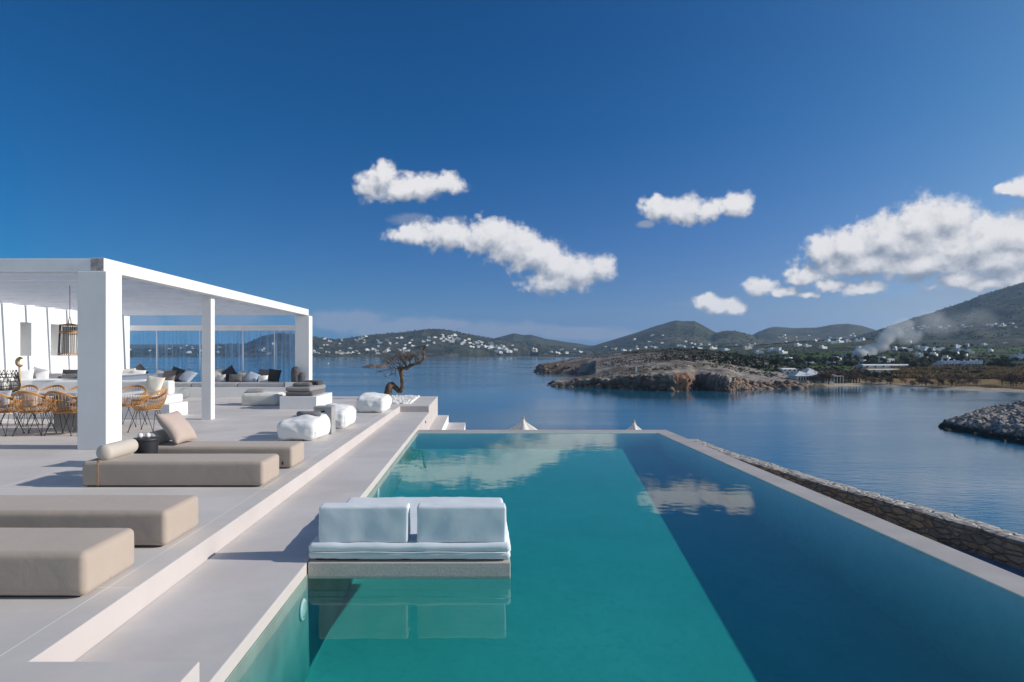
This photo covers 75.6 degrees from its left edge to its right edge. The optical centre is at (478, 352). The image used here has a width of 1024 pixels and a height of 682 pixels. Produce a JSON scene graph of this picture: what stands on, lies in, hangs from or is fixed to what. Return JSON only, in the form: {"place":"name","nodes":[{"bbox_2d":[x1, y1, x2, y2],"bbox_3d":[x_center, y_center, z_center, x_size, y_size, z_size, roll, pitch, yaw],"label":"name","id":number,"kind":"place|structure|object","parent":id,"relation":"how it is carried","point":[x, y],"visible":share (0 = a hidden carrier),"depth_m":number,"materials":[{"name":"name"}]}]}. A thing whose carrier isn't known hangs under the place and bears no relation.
{"place":"outdoors","nodes":[
{"label":"outdoors","id":0,"kind":"place"},
{"bbox_2d":[149,429,170,443],"bbox_3d":[-4.260,1.130,8.845,0.180,0.180,0.590,0,0,0],"label":"bolster","id":1,"kind":"object","parent":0,"point":[162,434],"visible":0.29,"depth_m":8.73,"materials":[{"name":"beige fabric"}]},
{"bbox_2d":[0,396,437,681],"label":"terrace","id":2,"kind":"structure","parent":0,"point":[48,639],"depth_m":6.19,"materials":[{"name":"beige paint"}]},
{"bbox_2d":[0,393,24,435],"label":"rattan chair","id":3,"kind":"object","parent":2,"relation":"on","point":[5,410],"visible":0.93,"depth_m":11.83,"materials":[{"name":"brown wicker"}]},
{"bbox_2d":[0,390,11,407],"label":"cushion","id":4,"kind":"object","parent":3,"relation":"on","point":[7,393],"visible":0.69,"depth_m":12.01,"materials":[{"name":"grey fabric"}]},
{"bbox_2d":[0,385,38,426],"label":"rattan chair","id":5,"kind":"object","parent":2,"relation":"on","point":[26,386],"visible":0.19,"depth_m":13.71,"materials":[{"name":"brown wicker"}]},
{"bbox_2d":[12,391,56,435],"bbox_3d":[-8.076,1.090,11.962,0.666,0.820,0.613,0,0,-4],"label":"rattan chair","id":6,"kind":"object","parent":2,"relation":"on","point":[21,410],"visible":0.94,"depth_m":11.81,"materials":[{"name":"brown wicker"}]},
{"bbox_2d":[18,390,39,406],"bbox_3d":[-8.247,0.862,12.096,0.340,0.340,0.111,0,-16,0],"label":"cushion","id":7,"kind":"object","parent":6,"relation":"on","point":[24,396],"visible":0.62,"depth_m":12.05,"materials":[{"name":"beige fabric"}]},
{"bbox_2d":[25,385,64,426],"bbox_3d":[-8.848,1.090,13.558,0.666,0.820,0.613,0,0,2],"label":"rattan chair","id":8,"kind":"object","parent":2,"relation":"on","point":[53,386],"visible":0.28,"depth_m":13.72,"materials":[{"name":"brown wicker"}]},
{"bbox_2d":[44,391,76,435],"bbox_3d":[-7.503,1.090,11.962,0.666,0.820,0.612,0,0,3],"label":"rattan chair","id":9,"kind":"object","parent":2,"relation":"on","point":[53,410],"visible":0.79,"depth_m":11.79,"materials":[{"name":"brown wicker"}]},
{"bbox_2d":[56,393,76,411],"bbox_3d":[-7.480,0.915,12.001,0.340,0.340,0.114,0,-16,0],"label":"cushion","id":10,"kind":"object","parent":9,"relation":"on","point":[69,399],"visible":0.59,"depth_m":11.96,"materials":[{"name":"grey fabric"}]},
{"bbox_2d":[0,303,129,409],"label":"side wall","id":11,"kind":"structure","parent":2,"relation":"on","point":[29,335],"depth_m":18.02,"materials":[{"name":"paint"}]},
{"bbox_2d":[130,325,294,381],"bbox_3d":[-9.155,0.285,22.950,5.870,2.430,0.100,0,0,0],"label":"window frame","id":12,"kind":"object","parent":11,"relation":"attached to","point":[242,328],"visible":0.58,"depth_m":22.90,"materials":[{"name":"white paint"}]},
{"bbox_2d":[0,528,133,596],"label":"daybed","id":13,"kind":"object","parent":2,"relation":"on","point":[57,562],"visible":1,"depth_m":4.04,"materials":[{"name":"beige fabric"}]},
{"bbox_2d":[11,391,143,431],"bbox_3d":[-8.910,1.129,12.600,4.580,0.742,0.900,0,0,0],"label":"dining table","id":14,"kind":"object","parent":2,"relation":"on","point":[57,424],"visible":0.38,"depth_m":12.42,"materials":[{"name":"grey concrete"}]},
{"bbox_2d":[0,370,20,391],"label":"wire basket","id":15,"kind":"object","parent":14,"relation":"on","point":[4,385],"visible":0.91,"depth_m":12.41,"materials":[{"name":"metal"}]},
{"bbox_2d":[15,357,22,390],"bbox_3d":[-8.943,0.424,12.855,0.142,0.669,0.119,0,0,27],"label":"wood sculpture","id":16,"kind":"object","parent":14,"relation":"on","point":[17,362],"visible":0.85,"depth_m":12.83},
{"bbox_2d":[11,374,157,409],"bbox_3d":[-11.249,1.093,19.300,1.629,0.814,4.600,0,0,0],"label":"sofa","id":17,"kind":"object","parent":2,"relation":"on","point":[124,377],"visible":0.2,"depth_m":19.36,"materials":[{"name":"paint"}]},
{"bbox_2d":[21,368,34,378],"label":"cushion","id":18,"kind":"object","parent":17,"relation":"on","point":[26,374],"visible":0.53,"depth_m":17.26,"materials":[{"name":"white fabric"}]},
{"bbox_2d":[33,366,47,377],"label":"cushion","id":19,"kind":"object","parent":17,"relation":"on","point":[37,370],"visible":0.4,"depth_m":17.58,"materials":[{"name":"grey fabric"}]},
{"bbox_2d":[36,370,49,378],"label":"cushion","id":20,"kind":"object","parent":17,"relation":"on","point":[43,375],"visible":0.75,"depth_m":17.36,"materials":[{"name":"white fabric"}]},
{"bbox_2d":[49,373,62,378],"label":"cushion","id":21,"kind":"object","parent":17,"relation":"on","point":[54,375],"visible":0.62,"depth_m":17.46,"materials":[{"name":"grey fabric"}]},
{"bbox_2d":[60,374,76,378],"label":"cushion","id":22,"kind":"object","parent":17,"relation":"on","point":[68,376],"visible":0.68,"depth_m":17.35,"materials":[{"name":"grey fabric"}]},
{"bbox_2d":[62,369,76,373],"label":"cushion","id":23,"kind":"object","parent":17,"relation":"on","point":[65,371],"visible":0.42,"depth_m":18.15,"materials":[{"name":"grey fabric"}]},
{"bbox_2d":[0,495,197,546],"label":"daybed","id":24,"kind":"object","parent":2,"relation":"on","point":[155,520],"visible":0.87,"depth_m":5.08,"materials":[{"name":"beige fabric"}]},
{"bbox_2d":[12,380,187,417],"bbox_3d":[-8.814,1.085,15.475,3.589,0.830,0.950,0,0,0],"label":"sofa","id":25,"kind":"object","parent":2,"relation":"on","point":[173,402],"visible":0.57,"depth_m":15.53,"materials":[{"name":"paint"}]},
{"bbox_2d":[122,385,146,426],"bbox_3d":[-7.122,1.090,13.508,0.666,0.820,0.613,0,0,-2],"label":"rattan chair","id":26,"kind":"object","parent":2,"relation":"on","point":[140,396],"visible":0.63,"depth_m":13.65,"materials":[{"name":"brown wicker"}]},
{"bbox_2d":[133,436,159,453],"bbox_3d":[-4.117,1.281,8.170,0.314,0.438,0.314,0,0,0],"label":"side table","id":27,"kind":"object","parent":2,"relation":"on","point":[150,444],"visible":0.57,"depth_m":8.06,"materials":[{"name":"black stone"}]},
{"bbox_2d":[127,388,167,432],"bbox_3d":[-6.242,1.090,12.550,0.613,0.820,0.666,0,0,0],"label":"rattan chair","id":28,"kind":"object","parent":2,"relation":"on","point":[149,406],"visible":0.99,"depth_m":12.38,"materials":[{"name":"brown wicker"}]},
{"bbox_2d":[143,375,164,394],"bbox_3d":[-7.630,0.774,15.498,0.440,0.440,0.187,7,-22,3],"label":"cushion","id":29,"kind":"object","parent":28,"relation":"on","point":[153,384],"visible":0.91,"depth_m":15.43,"materials":[{"name":"beige fabric"}]},
{"bbox_2d":[0,258,311,448],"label":"pergola","id":30,"kind":"object","parent":2,"relation":"on","point":[103,296],"visible":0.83,"depth_m":11.42,"materials":[{"name":"paint"}]},
{"bbox_2d":[57,285,76,355],"bbox_3d":[-7.805,-0.618,12.600,0.404,1.364,0.404,0,0,0],"label":"pendant lantern","id":31,"kind":"object","parent":30,"relation":"hanging from","point":[67,340],"visible":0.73,"depth_m":12.48,"materials":[{"name":"wicker"}]},
{"bbox_2d":[82,454,278,486],"bbox_3d":[-3.397,1.353,7.625,2.035,0.294,0.630,0,0,0],"label":"daybed","id":32,"kind":"object","parent":2,"relation":"on","point":[193,470],"visible":0.93,"depth_m":7.32,"materials":[{"name":"beige fabric"}]},
{"bbox_2d":[96,438,137,459],"bbox_3d":[-4.200,1.130,7.690,0.180,0.180,0.660,0,0,0],"label":"bolster","id":33,"kind":"object","parent":32,"relation":"on","point":[109,451],"visible":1,"depth_m":7.54,"materials":[{"name":"beige fabric"}]},
{"bbox_2d":[158,441,303,467],"bbox_3d":[-3.397,1.356,8.765,2.034,0.288,0.601,0,0,0],"label":"daybed","id":34,"kind":"object","parent":2,"relation":"on","point":[290,453],"visible":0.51,"depth_m":8.48,"materials":[{"name":"beige fabric"}]},
{"bbox_2d":[155,411,197,444],"bbox_3d":[-4.019,1.000,8.800,0.190,0.500,0.500,-38,-5,6],"label":"cushion","id":35,"kind":"object","parent":34,"relation":"on","point":[176,426],"visible":1,"depth_m":8.66,"materials":[{"name":"beige fabric"}]},
{"bbox_2d":[173,381,294,396],"bbox_3d":[-8.845,1.250,22.390,6.490,0.500,0.980,0,0,0],"label":"bench","id":36,"kind":"object","parent":2,"relation":"on","point":[230,389],"visible":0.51,"depth_m":21.90,"materials":[{"name":"paint"}]},
{"bbox_2d":[122,368,135,373],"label":"cushion","id":37,"kind":"object","parent":36,"relation":"on","point":[127,371],"visible":0.3,"depth_m":22.42,"materials":[{"name":"beige fabric"}]},
{"bbox_2d":[133,369,145,373],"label":"cushion","id":38,"kind":"object","parent":36,"relation":"on","point":[139,371],"visible":0.3,"depth_m":22.34,"materials":[{"name":"white fabric"}]},
{"bbox_2d":[135,362,148,373],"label":"cushion","id":39,"kind":"object","parent":36,"relation":"on","point":[139,366],"visible":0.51,"depth_m":22.58,"materials":[{"name":"grey fabric"}]},
{"bbox_2d":[155,368,163,377],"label":"cushion","id":40,"kind":"object","parent":36,"relation":"on","point":[159,372],"visible":0.35,"depth_m":22.48,"materials":[{"name":"grey fabric"}]},
{"bbox_2d":[162,370,176,380],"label":"cushion","id":41,"kind":"object","parent":36,"relation":"on","point":[169,374],"visible":0.81,"depth_m":22.30,"materials":[{"name":"beige fabric"}]},
{"bbox_2d":[172,366,184,381],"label":"cushion","id":42,"kind":"object","parent":36,"relation":"on","point":[179,372],"visible":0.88,"depth_m":22.46,"materials":[{"name":"grey fabric"}]},
{"bbox_2d":[179,368,197,381],"bbox_3d":[-9.896,0.817,22.450,0.520,0.520,0.165,21,-32,24],"label":"cushion","id":43,"kind":"object","parent":36,"relation":"on","point":[188,375],"visible":0.93,"depth_m":22.38,"materials":[{"name":"grey fabric"}]},
{"bbox_2d":[215,368,222,380],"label":"cushion","id":44,"kind":"object","parent":36,"relation":"on","point":[218,371],"visible":0.45,"depth_m":22.45,"materials":[{"name":"beige fabric"}]},
{"bbox_2d":[217,374,225,381],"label":"cushion","id":45,"kind":"object","parent":36,"relation":"on","point":[221,378],"visible":0.92,"depth_m":22.19,"materials":[{"name":"grey fabric"}]},
{"bbox_2d":[222,365,237,381],"bbox_3d":[-8.517,0.777,22.550,0.520,0.520,0.170,-35,-11,-8],"label":"cushion","id":46,"kind":"object","parent":36,"relation":"on","point":[229,370],"visible":0.54,"depth_m":22.50,"materials":[{"name":"grey fabric"}]},
{"bbox_2d":[228,374,242,381],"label":"cushion","id":47,"kind":"object","parent":36,"relation":"on","point":[235,378],"visible":1,"depth_m":22.14,"materials":[{"name":"grey fabric"}]},
{"bbox_2d":[239,370,248,381],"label":"cushion","id":48,"kind":"object","parent":36,"relation":"on","point":[244,373],"visible":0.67,"depth_m":22.41,"materials":[{"name":"beige fabric"}]},
{"bbox_2d":[243,370,259,381],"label":"cushion","id":49,"kind":"object","parent":36,"relation":"on","point":[251,376],"visible":0.94,"depth_m":22.28,"materials":[{"name":"grey fabric"}]},
{"bbox_2d":[258,375,267,381],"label":"cushion","id":50,"kind":"object","parent":36,"relation":"on","point":[264,378],"visible":1,"depth_m":22.14,"materials":[{"name":"white fabric"}]},
{"bbox_2d":[257,369,269,381],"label":"cushion","id":51,"kind":"object","parent":36,"relation":"on","point":[262,372],"visible":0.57,"depth_m":22.50,"materials":[{"name":"black fabric"}]},
{"bbox_2d":[268,368,281,381],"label":"cushion","id":52,"kind":"object","parent":36,"relation":"on","point":[273,375],"visible":0.93,"depth_m":22.48,"materials":[{"name":"grey fabric"}]},
{"bbox_2d":[241,391,285,405],"bbox_3d":[-6.151,1.315,18.949,1.068,0.369,1.004,0,0,0],"label":"ottoman","id":53,"kind":"object","parent":2,"relation":"on","point":[268,398],"visible":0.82,"depth_m":18.47,"materials":[{"name":"beige fabric"}]},
{"bbox_2d":[244,388,265,392],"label":"cushion","id":54,"kind":"object","parent":53,"relation":"on","point":[256,390],"visible":0.81,"depth_m":18.71,"materials":[{"name":"grey fabric"}]},
{"bbox_2d":[277,413,330,440],"bbox_3d":[-3.050,1.292,11.546,0.750,0.417,1.000,0,0,2],"label":"pouf","id":55,"kind":"object","parent":2,"relation":"on","point":[306,427],"visible":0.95,"depth_m":11.12,"materials":[{"name":"white fabric"}]},
{"bbox_2d":[296,411,320,416],"bbox_3d":[-2.984,1.091,11.624,0.412,0.094,0.112,0,0,0],"label":"towel","id":56,"kind":"object","parent":55,"relation":"on","point":[313,413],"visible":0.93,"depth_m":11.58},
{"bbox_2d":[280,392,331,408],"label":"plinth","id":57,"kind":"structure","parent":2,"relation":"on","point":[301,402],"depth_m":17.30,"materials":[{"name":"paint"}]},
{"bbox_2d":[286,389,324,395],"bbox_3d":[-4.739,1.095,18.185,0.757,0.136,1.559,0,0,-1],"label":"floor cushion","id":58,"kind":"object","parent":57,"relation":"on","point":[310,393],"visible":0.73,"depth_m":17.42,"materials":[{"name":"grey fabric"}]},
{"bbox_2d":[285,384,325,391],"bbox_3d":[-4.740,0.975,18.211,0.717,0.137,1.572,0,0,2],"label":"floor cushion","id":59,"kind":"object","parent":58,"relation":"on","point":[303,389],"visible":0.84,"depth_m":17.46,"materials":[{"name":"grey fabric"}]},
{"bbox_2d":[293,382,311,386],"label":"floor cushion","id":60,"kind":"object","parent":59,"relation":"on","point":[302,384],"visible":1,"depth_m":17.57,"materials":[{"name":"grey fabric"}]},
{"bbox_2d":[303,380,322,384],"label":"floor cushion","id":61,"kind":"object","parent":59,"relation":"on","point":[316,382],"visible":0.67,"depth_m":18.37,"materials":[{"name":"grey fabric"}]},
{"bbox_2d":[314,405,335,433],"bbox_3d":[-2.845,1.250,12.230,0.330,0.500,0.340,0,0,0],"label":"box table","id":62,"kind":"object","parent":2,"relation":"on","point":[329,411],"visible":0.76,"depth_m":12.06,"materials":[{"name":"grey concrete"}]},
{"bbox_2d":[326,403,355,428],"bbox_3d":[-2.895,1.280,13.361,0.760,0.441,1.067,0,0,3],"label":"pouf","id":63,"kind":"object","parent":2,"relation":"on","point":[345,416],"visible":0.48,"depth_m":13.05,"materials":[{"name":"white fabric"}]},
{"bbox_2d":[356,392,391,412],"bbox_3d":[-2.647,1.269,16.772,0.809,0.462,1.054,0,0,3],"label":"pouf","id":64,"kind":"object","parent":2,"relation":"on","point":[368,402],"visible":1,"depth_m":16.31,"materials":[{"name":"white fabric"}]},
{"bbox_2d":[391,394,419,403],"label":"pebbles","id":65,"kind":"object","parent":2,"relation":"on","point":[403,399],"visible":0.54,"depth_m":20.47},
{"bbox_2d":[374,342,427,396],"bbox_3d":[-2.503,0.596,21.368,1.704,1.838,0.797,0,0,-12],"label":"tree","id":66,"kind":"object","parent":65,"relation":"on","point":[393,385],"visible":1,"depth_m":21.25,"materials":[{"name":"brown plant"}]},
{"bbox_2d":[75,412,429,681],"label":"walkway","id":67,"kind":"structure","parent":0,"point":[214,614],"depth_m":4.74,"materials":[{"name":"beige paint"}]},
{"bbox_2d":[224,433,415,681],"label":"pool lining","id":68,"kind":"object","parent":67,"relation":"attached to","point":[286,646],"visible":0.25,"depth_m":5.01,"materials":[{"name":"tile"}]},
{"bbox_2d":[299,598,306,620],"bbox_3d":[-1.329,1.960,5.020,0.026,0.164,0.164,0,0,0],"label":"pool lamp","id":69,"kind":"object","parent":68,"relation":"attached to","point":[302,609],"visible":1,"depth_m":4.99,"materials":[{"name":"white glass"}]},
{"bbox_2d":[291,366,304,381],"bbox_3d":[-6.034,0.738,22.098,0.476,0.525,0.332,0,0,0],"label":"stone sculpture","id":70,"kind":"object","parent":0,"point":[297,375],"visible":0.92,"depth_m":21.99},
{"bbox_2d":[308,497,510,578],"bbox_3d":[-0.545,1.506,6.070,1.621,0.557,1.760,0,0,0],"label":"pool bed","id":71,"kind":"object","parent":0,"point":[414,538],"visible":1,"depth_m":5.25,"materials":[{"name":"fabric"}]},
{"bbox_2d":[0,0,1023,344],"label":"sky","id":72,"kind":"structure","parent":0,"point":[587,172],"materials":[{"name":"blue"}]},
{"bbox_2d":[130,356,1023,534],"bbox_3d":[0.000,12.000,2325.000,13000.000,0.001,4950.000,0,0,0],"label":"sea","id":73,"kind":"structure","parent":0,"point":[897,443],"depth_m":123.02,"materials":[{"name":"liquid"}]},
{"bbox_2d":[363,364,386,367],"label":"rock islet","id":74,"kind":"object","parent":73,"relation":"in","point":[374,366],"visible":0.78,"depth_m":518.35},
{"bbox_2d":[130,282,1023,392],"bbox_3d":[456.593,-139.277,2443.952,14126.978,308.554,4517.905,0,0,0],"label":"hills","id":75,"kind":"structure","parent":0,"point":[706,380],"depth_m":1849.11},
{"bbox_2d":[130,282,1023,356],"bbox_3d":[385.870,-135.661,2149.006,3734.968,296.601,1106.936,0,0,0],"label":"scrub","id":76,"kind":"object","parent":75,"relation":"on","point":[144,350],"visible":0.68,"depth_m":2086.31,"materials":[{"name":"green plant"}]},
{"bbox_2d":[534,363,809,391],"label":"boulders","id":77,"kind":"object","parent":75,"relation":"on","point":[737,384],"visible":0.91,"depth_m":215.69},
{"bbox_2d":[563,347,832,380],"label":"heath","id":78,"kind":"object","parent":75,"relation":"on","point":[667,351],"visible":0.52,"depth_m":304.48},
{"bbox_2d":[774,358,783,365],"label":"tree","id":79,"kind":"object","parent":75,"relation":"on","point":[778,361],"visible":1,"depth_m":299.73,"materials":[{"name":"green plant"}]},
{"bbox_2d":[777,368,796,372],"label":"long building","id":80,"kind":"structure","parent":75,"relation":"on","point":[786,370],"depth_m":270.46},
{"bbox_2d":[786,368,843,385],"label":"beach house","id":81,"kind":"structure","parent":75,"relation":"on","point":[803,375],"depth_m":236.50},
{"bbox_2d":[814,368,828,382],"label":"tree","id":82,"kind":"object","parent":75,"relation":"on","point":[825,372],"visible":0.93,"depth_m":233.29,"materials":[{"name":"green plant"}]},
{"bbox_2d":[818,369,831,382],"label":"tree","id":83,"kind":"object","parent":75,"relation":"on","point":[823,378],"visible":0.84,"depth_m":233.51,"materials":[{"name":"green plant"}]},
{"bbox_2d":[635,341,1023,377],"bbox_3d":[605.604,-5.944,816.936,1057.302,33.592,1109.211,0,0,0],"label":"scrub","id":84,"kind":"object","parent":75,"relation":"on","point":[746,359],"visible":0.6,"depth_m":350.02,"materials":[{"name":"green plant"}]},
{"bbox_2d":[824,370,836,383],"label":"tree","id":85,"kind":"object","parent":75,"relation":"on","point":[832,375],"visible":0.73,"depth_m":234.10,"materials":[{"name":"green plant"}]},
{"bbox_2d":[835,370,850,382],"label":"tree","id":86,"kind":"object","parent":75,"relation":"on","point":[841,375],"visible":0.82,"depth_m":239.38,"materials":[{"name":"green plant"}]},
{"bbox_2d":[845,371,855,382],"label":"tree","id":87,"kind":"object","parent":75,"relation":"on","point":[852,375],"visible":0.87,"depth_m":240.26,"materials":[{"name":"green plant"}]},
{"bbox_2d":[849,373,861,382],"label":"tree","id":88,"kind":"object","parent":75,"relation":"on","point":[855,378],"visible":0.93,"depth_m":240.25,"materials":[{"name":"green plant"}]},
{"bbox_2d":[852,369,867,382],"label":"tree","id":89,"kind":"object","parent":75,"relation":"on","point":[861,377],"visible":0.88,"depth_m":241.46,"materials":[{"name":"green plant"}]},
{"bbox_2d":[860,369,896,371],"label":"long building","id":90,"kind":"structure","parent":75,"relation":"on","point":[879,370],"depth_m":316.85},
{"bbox_2d":[856,364,918,367],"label":"long building","id":91,"kind":"structure","parent":75,"relation":"on","point":[876,365],"depth_m":376.31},
{"bbox_2d":[911,360,919,366],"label":"tree","id":92,"kind":"object","parent":75,"relation":"on","point":[915,363],"visible":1,"depth_m":356.28,"materials":[{"name":"green plant"}]},
{"bbox_2d":[933,359,960,365],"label":"terraced house","id":93,"kind":"structure","parent":75,"relation":"on","point":[954,362],"depth_m":373.17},
{"bbox_2d":[890,365,1023,378],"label":"reeds","id":94,"kind":"object","parent":75,"relation":"on","point":[929,373],"visible":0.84,"depth_m":299.58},
{"bbox_2d":[960,359,982,365],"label":"terraced house","id":95,"kind":"structure","parent":75,"relation":"on","point":[975,362],"depth_m":370.57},
{"bbox_2d":[993,360,1002,366],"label":"tree","id":96,"kind":"object","parent":75,"relation":"on","point":[998,362],"visible":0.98,"depth_m":359.30,"materials":[{"name":"green plant"}]},
{"bbox_2d":[994,374,1006,384],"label":"tree","id":97,"kind":"object","parent":75,"relation":"on","point":[999,378],"visible":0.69,"depth_m":219.72,"materials":[{"name":"green plant"}]},
{"bbox_2d":[1002,358,1011,363],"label":"tree","id":98,"kind":"object","parent":75,"relation":"on","point":[1006,360],"visible":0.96,"depth_m":423.99,"materials":[{"name":"green plant"}]},
{"bbox_2d":[1003,374,1019,386],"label":"tree","id":99,"kind":"object","parent":75,"relation":"on","point":[1011,379],"visible":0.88,"depth_m":210.91,"materials":[{"name":"green plant"}]},
{"bbox_2d":[1006,374,1017,386],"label":"tree","id":100,"kind":"object","parent":75,"relation":"on","point":[1015,377],"visible":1,"depth_m":209.96,"materials":[{"name":"green plant"}]},
{"bbox_2d":[1010,353,1023,360],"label":"terraced house","id":101,"kind":"structure","parent":75,"relation":"on","point":[1019,356],"depth_m":516.51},
{"bbox_2d":[305,449,980,681],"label":"pool floor","id":102,"kind":"structure","parent":0,"point":[641,565],"depth_m":6.54,"materials":[{"name":"tile"}]},
{"bbox_2d":[938,400,1023,444],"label":"rocky spit","id":103,"kind":"structure","parent":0,"point":[1004,422],"depth_m":99.87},
{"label":"ground","id":104,"kind":"structure","parent":0,"visible":0},
{"bbox_2d":[429,415,464,429],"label":"staircase","id":105,"kind":"structure","parent":104,"relation":"on","point":[440,422],"depth_m":20.56,"materials":[{"name":"paint"}]},
{"bbox_2d":[509,416,537,429],"bbox_3d":[1.186,3.232,17.200,1.128,3.135,1.128,0,0,-36],"label":"parasol","id":106,"kind":"object","parent":104,"relation":"on","point":[523,424],"visible":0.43,"depth_m":17.10,"materials":[{"name":"white fabric"}]},
{"bbox_2d":[627,420,641,429],"bbox_3d":[4.264,3.320,18.000,0.855,2.960,0.855,0,0,-36],"label":"parasol","id":107,"kind":"object","parent":104,"relation":"on","point":[633,426],"visible":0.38,"depth_m":17.95,"materials":[{"name":"white fabric"}]},
{"bbox_2d":[416,430,1023,681],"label":"pool edge","id":108,"kind":"object","parent":104,"relation":"on","point":[963,610],"visible":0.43,"depth_m":6.58,"materials":[{"name":"tile"}]},
{"bbox_2d":[936,541,1023,577],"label":"overflow gutter","id":109,"kind":"object","parent":108,"relation":"attached to","point":[1018,572],"depth_m":7.36,"materials":[{"name":"paint"}]},
{"bbox_2d":[689,439,1023,570],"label":"stone wall","id":110,"kind":"structure","parent":104,"relation":"on","point":[1000,545],"depth_m":8.48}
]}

